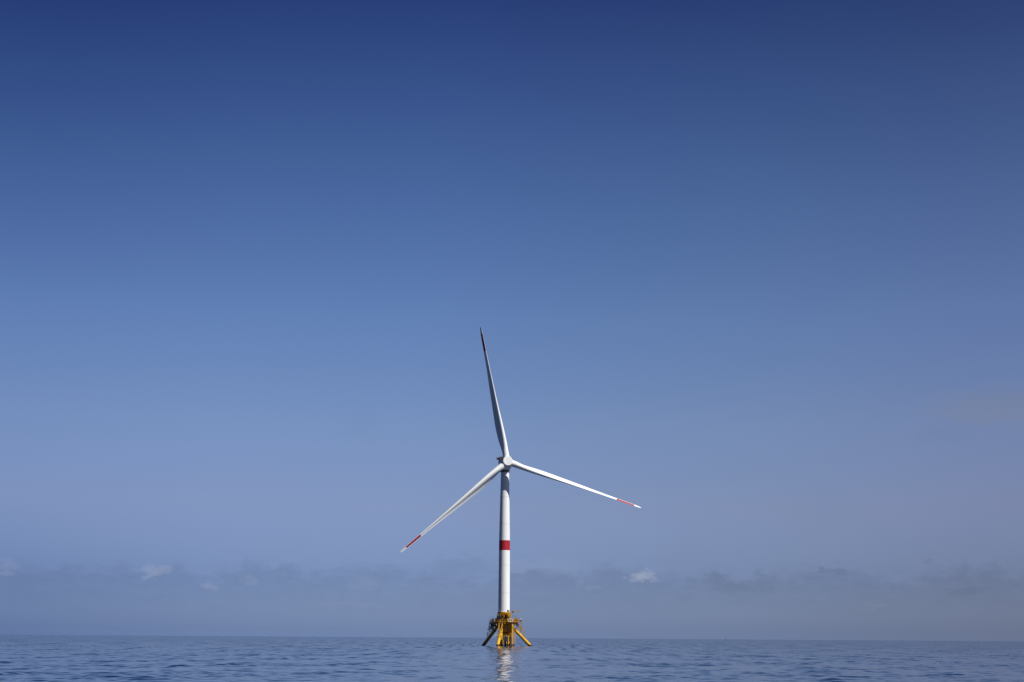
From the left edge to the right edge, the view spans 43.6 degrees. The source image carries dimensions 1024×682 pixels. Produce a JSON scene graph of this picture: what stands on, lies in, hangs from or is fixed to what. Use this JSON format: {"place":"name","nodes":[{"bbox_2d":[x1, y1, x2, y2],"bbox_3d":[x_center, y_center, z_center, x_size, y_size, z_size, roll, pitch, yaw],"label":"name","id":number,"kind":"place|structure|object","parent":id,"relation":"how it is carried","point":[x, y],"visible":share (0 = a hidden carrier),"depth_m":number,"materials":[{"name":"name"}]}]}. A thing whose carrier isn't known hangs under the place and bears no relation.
{"place":"outdoors","nodes":[
{"label":"outdoors","id":0,"kind":"place"},
{"bbox_2d":[0,635,1023,681],"bbox_3d":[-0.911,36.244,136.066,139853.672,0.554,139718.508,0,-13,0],"label":"water","id":1,"kind":"structure","parent":0,"point":[77,658],"depth_m":269.78,"materials":[{"name":"blue liquid"}]},
{"bbox_2d":[481,610,531,645],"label":"floating platform","id":2,"kind":"structure","parent":1,"relation":"on","point":[506,624],"depth_m":738.06,"materials":[{"name":"yellow paint"}]},
{"bbox_2d":[400,327,640,611],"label":"wind turbine","id":3,"kind":"object","parent":2,"relation":"on","point":[506,462],"visible":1,"depth_m":753.64,"materials":[{"name":"white metal"}]},
{"bbox_2d":[0,0,1023,640],"label":"sky","id":4,"kind":"structure","parent":0,"point":[747,276],"materials":[{"name":"blue"}]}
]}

